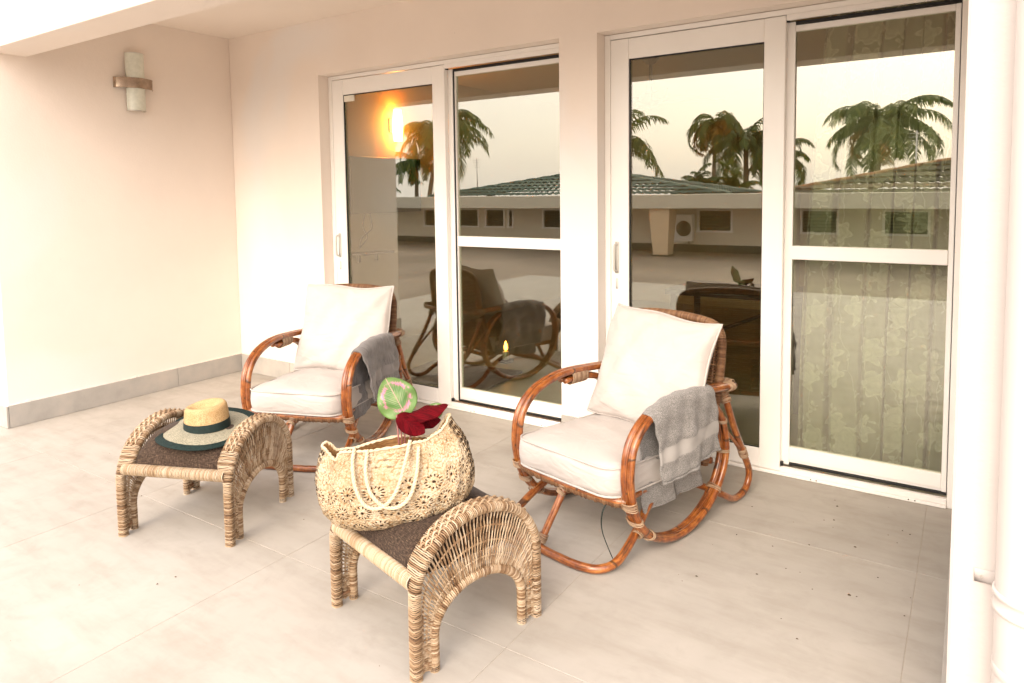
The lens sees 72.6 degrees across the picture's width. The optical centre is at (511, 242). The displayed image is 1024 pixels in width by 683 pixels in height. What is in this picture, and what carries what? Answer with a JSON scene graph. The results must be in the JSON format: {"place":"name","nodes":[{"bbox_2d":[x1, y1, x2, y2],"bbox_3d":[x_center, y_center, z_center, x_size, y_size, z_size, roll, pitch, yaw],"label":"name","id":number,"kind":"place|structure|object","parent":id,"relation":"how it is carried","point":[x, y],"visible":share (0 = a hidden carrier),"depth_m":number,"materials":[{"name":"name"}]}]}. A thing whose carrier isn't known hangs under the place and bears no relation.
{"place":"outdoors","nodes":[
{"label":"outdoors","id":0,"kind":"place"},
{"bbox_2d":[0,370,951,682],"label":"terrace floor","id":1,"kind":"structure","parent":0,"point":[172,588],"depth_m":2.49,"materials":[{"name":"tile"}]},
{"bbox_2d":[0,24,241,428],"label":"side wall","id":2,"kind":"structure","parent":1,"relation":"on","point":[118,262],"depth_m":4.77,"materials":[{"name":"paint"}]},
{"bbox_2d":[113,52,152,111],"bbox_3d":[-2.600,-1.111,4.815,0.100,0.398,0.272,2,5,33],"label":"wall lamp","id":3,"kind":"object","parent":2,"relation":"attached to","point":[135,82],"visible":1,"depth_m":4.78,"materials":[{"name":"white glass"}]},
{"bbox_2d":[115,408,293,547],"bbox_3d":[-1.333,0.976,3.068,0.533,0.459,0.511,0,4,11],"label":"wicker ottoman","id":4,"kind":"object","parent":1,"relation":"on","point":[278,457],"visible":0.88,"depth_m":2.91,"materials":[{"name":"wicker"}]},
{"bbox_2d":[136,421,271,469],"bbox_3d":[-1.335,0.861,3.060,0.384,0.158,0.449,0,4,11],"label":"ottoman cushion","id":5,"kind":"object","parent":4,"relation":"on","point":[152,452],"visible":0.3,"depth_m":2.86,"materials":[{"name":"brown fabric"}]},
{"bbox_2d":[155,398,254,450],"bbox_3d":[-1.313,0.751,2.994,0.418,0.141,0.388,2,10,9],"label":"straw hat","id":6,"kind":"object","parent":5,"relation":"on","point":[204,424],"visible":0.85,"depth_m":2.92,"materials":[{"name":"beige wicker"}]},
{"bbox_2d":[240,283,412,471],"bbox_3d":[-1.062,0.702,4.057,0.669,0.850,1.098,0,4,14],"label":"rattan armchair","id":7,"kind":"object","parent":1,"relation":"on","point":[346,417],"visible":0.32,"depth_m":3.76,"materials":[{"name":"wood"}]},
{"bbox_2d":[250,368,372,416],"bbox_3d":[-1.089,0.820,3.948,0.549,0.162,0.637,0,4,14],"label":"seat cushion","id":8,"kind":"object","parent":7,"relation":"on","point":[311,392],"visible":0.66,"depth_m":3.68,"materials":[{"name":"fabric"}]},
{"bbox_2d":[293,284,394,369],"bbox_3d":[-1.008,0.510,4.171,0.585,0.544,0.173,1,-15,15],"label":"back pillow","id":9,"kind":"object","parent":8,"relation":"on","point":[341,323],"visible":0.83,"depth_m":4.12,"materials":[{"name":"fabric"}]},
{"bbox_2d":[350,332,399,419],"bbox_3d":[-0.769,0.745,3.960,0.127,0.433,0.450,0,4,13],"label":"towel","id":10,"kind":"object","parent":7,"relation":"on","point":[378,363],"visible":0.85,"depth_m":3.89,"materials":[{"name":"grey fabric"}]},
{"bbox_2d":[329,495,541,682],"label":"wicker ottoman","id":11,"kind":"object","parent":1,"relation":"on","point":[425,656],"visible":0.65,"depth_m":2.13,"materials":[{"name":"wicker"}]},
{"bbox_2d":[355,486,517,573],"bbox_3d":[-0.265,0.899,2.331,0.449,0.158,0.384,-4,5,-41],"label":"ottoman cushion","id":12,"kind":"object","parent":11,"relation":"on","point":[399,543],"visible":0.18,"depth_m":2.15,"materials":[{"name":"brown fabric"}]},
{"bbox_2d":[315,413,474,530],"bbox_3d":[-0.377,0.734,2.218,0.514,0.313,0.237,-10,4,1],"label":"crochet bag","id":13,"kind":"object","parent":12,"relation":"on","point":[383,483],"visible":0.97,"depth_m":2.17,"materials":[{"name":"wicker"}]},
{"bbox_2d":[377,377,447,444],"bbox_3d":[-0.315,0.581,2.223,0.212,0.296,0.113,-2,4,-19],"label":"leaf bunch","id":14,"kind":"object","parent":13,"relation":"in","point":[397,399],"visible":1,"depth_m":2.23,"materials":[{"name":"plant"}]},
{"bbox_2d":[141,495,910,638],"bbox_3d":[-0.607,1.192,3.041,4.017,0.004,2.545,2,5,33],"label":"debris","id":15,"kind":"object","parent":1,"relation":"on","point":[756,573],"visible":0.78,"depth_m":2.55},
{"bbox_2d":[229,0,843,421],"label":"door wall","id":16,"kind":"structure","parent":1,"relation":"on","point":[281,142],"depth_m":4.62,"materials":[{"name":"paint"}]},
{"bbox_2d":[152,0,406,38],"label":"porch ceiling","id":17,"kind":"structure","parent":16,"relation":"attached to","point":[239,18],"depth_m":4.75,"materials":[{"name":"paint"}]},
{"bbox_2d":[328,43,561,426],"bbox_3d":[-0.471,-0.044,4.578,1.956,2.248,0.168,2,5,33],"label":"sliding door","id":18,"kind":"structure","parent":16,"relation":"attached to","point":[445,102],"depth_m":4.53,"materials":[{"name":"white paint"}]},
{"bbox_2d":[344,95,354,101],"bbox_3d":[-1.148,-1.020,4.917,0.100,0.042,0.012,2,5,33],"label":"alarm contact","id":19,"kind":"object","parent":18,"relation":"attached to","point":[348,98],"visible":1,"depth_m":4.91,"materials":[{"name":"white plastic"}]},
{"bbox_2d":[605,0,968,508],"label":"sliding door","id":20,"kind":"structure","parent":16,"relation":"attached to","point":[775,451],"depth_m":3.36,"materials":[{"name":"white paint"}]},
{"bbox_2d":[511,308,752,573],"bbox_3d":[0.502,0.754,3.047,1.098,0.850,0.669,-5,6,-43],"label":"rattan armchair","id":21,"kind":"object","parent":1,"relation":"on","point":[722,387],"visible":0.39,"depth_m":2.98,"materials":[{"name":"wood"}]},
{"bbox_2d":[519,413,661,498],"bbox_3d":[0.415,0.871,2.973,0.637,0.162,0.549,-5,6,-43],"label":"seat cushion","id":22,"kind":"object","parent":21,"relation":"on","point":[583,453],"visible":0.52,"depth_m":2.77,"materials":[{"name":"fabric"}]},
{"bbox_2d":[587,303,722,422],"bbox_3d":[0.619,0.566,3.106,0.173,0.540,0.591,22,-8,-39],"label":"back pillow","id":23,"kind":"object","parent":22,"relation":"on","point":[651,357],"visible":0.8,"depth_m":3.05,"materials":[{"name":"fabric"}]},
{"bbox_2d":[601,505,612,558],"bbox_3d":[0.363,1.088,2.636,0.054,0.226,0.023,1,4,20],"label":"tie strap","id":24,"kind":"object","parent":21,"relation":"hanging from","point":[602,529],"visible":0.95,"depth_m":2.63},
{"bbox_2d":[639,384,720,513],"bbox_3d":[0.684,0.822,2.798,0.453,0.458,0.129,-5,6,-43],"label":"towel","id":25,"kind":"object","parent":21,"relation":"on","point":[680,438],"visible":0.97,"depth_m":2.74,"materials":[{"name":"grey fabric"}]},
{"bbox_2d":[941,0,1016,682],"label":"porch pillar","id":26,"kind":"structure","parent":1,"relation":"on","point":[968,635],"depth_m":1.49,"materials":[{"name":"paint"},{"name":"plaster"}]},
{"bbox_2d":[0,0,238,56],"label":"porch beam","id":27,"kind":"structure","parent":26,"relation":"attached to","point":[30,27],"depth_m":3.61,"materials":[{"name":"paint"}]},
{"bbox_2d":[973,0,1023,682],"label":"drainpipe","id":28,"kind":"object","parent":26,"relation":"attached to","point":[1005,579],"visible":1,"depth_m":1.37,"materials":[{"name":"paint"}]},
{"bbox_2d":[396,297,797,445],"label":"room floor","id":29,"kind":"structure","parent":0,"point":[530,335],"depth_m":6.24,"materials":[{"name":"tile"}]},
{"bbox_2d":[346,85,560,338],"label":"room side wall","id":30,"kind":"structure","parent":29,"relation":"on","point":[509,151],"depth_m":7.71,"materials":[{"name":"paint"}]},
{"bbox_2d":[352,250,393,261],"bbox_3d":[-1.253,0.123,6.301,0.180,0.092,0.360,2,5,33],"label":"wall shelf","id":31,"kind":"object","parent":30,"relation":"attached to","point":[375,253],"depth_m":6.25,"materials":[{"name":"brown wood"}]},
{"bbox_2d":[348,156,420,213],"bbox_3d":[-1.175,-0.537,6.485,0.066,0.510,0.920,2,5,33],"label":"television","id":32,"kind":"object","parent":30,"relation":"attached to","point":[383,185],"visible":0.95,"depth_m":6.42,"materials":[{"name":"black paint"}]},
{"bbox_2d":[359,214,372,247],"bbox_3d":[-1.325,-0.116,6.309,0.012,0.314,0.173,2,5,33],"label":"television cable","id":33,"kind":"object","parent":32,"relation":"hanging from","point":[360,245],"visible":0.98,"depth_m":6.29,"materials":[{"name":"black paint"}]},
{"bbox_2d":[388,109,402,141],"bbox_3d":[-1.082,-1.104,6.547,0.122,0.300,0.104,2,5,33],"label":"room wall lamp","id":34,"kind":"object","parent":30,"relation":"attached to","point":[396,124],"visible":1,"depth_m":6.51,"materials":[{"name":"white glass"}]},
{"bbox_2d":[402,360,522,390],"bbox_3d":[-0.421,1.016,5.375,0.840,0.012,0.600,1,5,28],"label":"rug","id":35,"kind":"object","parent":29,"relation":"on","point":[486,378],"visible":0.6,"depth_m":5.34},
{"bbox_2d":[498,341,513,362],"bbox_3d":[-0.052,0.898,5.782,0.130,0.180,0.130,2,5,33],"label":"candle","id":36,"kind":"object","parent":29,"relation":"on","point":[505,356],"visible":1,"depth_m":5.76,"materials":[{"name":"white wax"}]},
{"bbox_2d":[631,83,819,312],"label":"room rear wall","id":37,"kind":"structure","parent":29,"relation":"on","point":[696,190],"depth_m":8.42,"materials":[{"name":"paint"}]},
{"bbox_2d":[665,280,803,414],"bbox_3d":[1.573,0.673,4.745,0.900,0.735,0.560,2,5,33],"label":"black table","id":38,"kind":"object","parent":29,"relation":"on","point":[697,289],"visible":0.5,"depth_m":4.55,"materials":[{"name":"paint"}]},
{"bbox_2d":[798,0,955,471],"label":"curtain","id":39,"kind":"object","parent":29,"relation":"on","point":[872,364],"visible":0.91,"depth_m":3.40,"materials":[{"name":"beige fabric"}]},
{"bbox_2d":[447,15,827,104],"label":"room ceiling","id":40,"kind":"structure","parent":0,"point":[722,70],"depth_m":6.90,"materials":[{"name":"paint"}]},
{"bbox_2d":[631,57,724,109],"bbox_3d":[1.196,-1.390,6.009,0.963,0.429,0.963,-4,5,-41],"label":"ceiling fan","id":41,"kind":"object","parent":40,"relation":"hanging from","point":[651,98],"visible":0.85,"depth_m":5.97,"materials":[{"name":"white paint"}]},
{"bbox_2d":[792,171,800,292],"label":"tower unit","id":42,"kind":"structure","parent":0,"point":[796,226],"depth_m":4.43,"materials":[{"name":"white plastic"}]}
]}

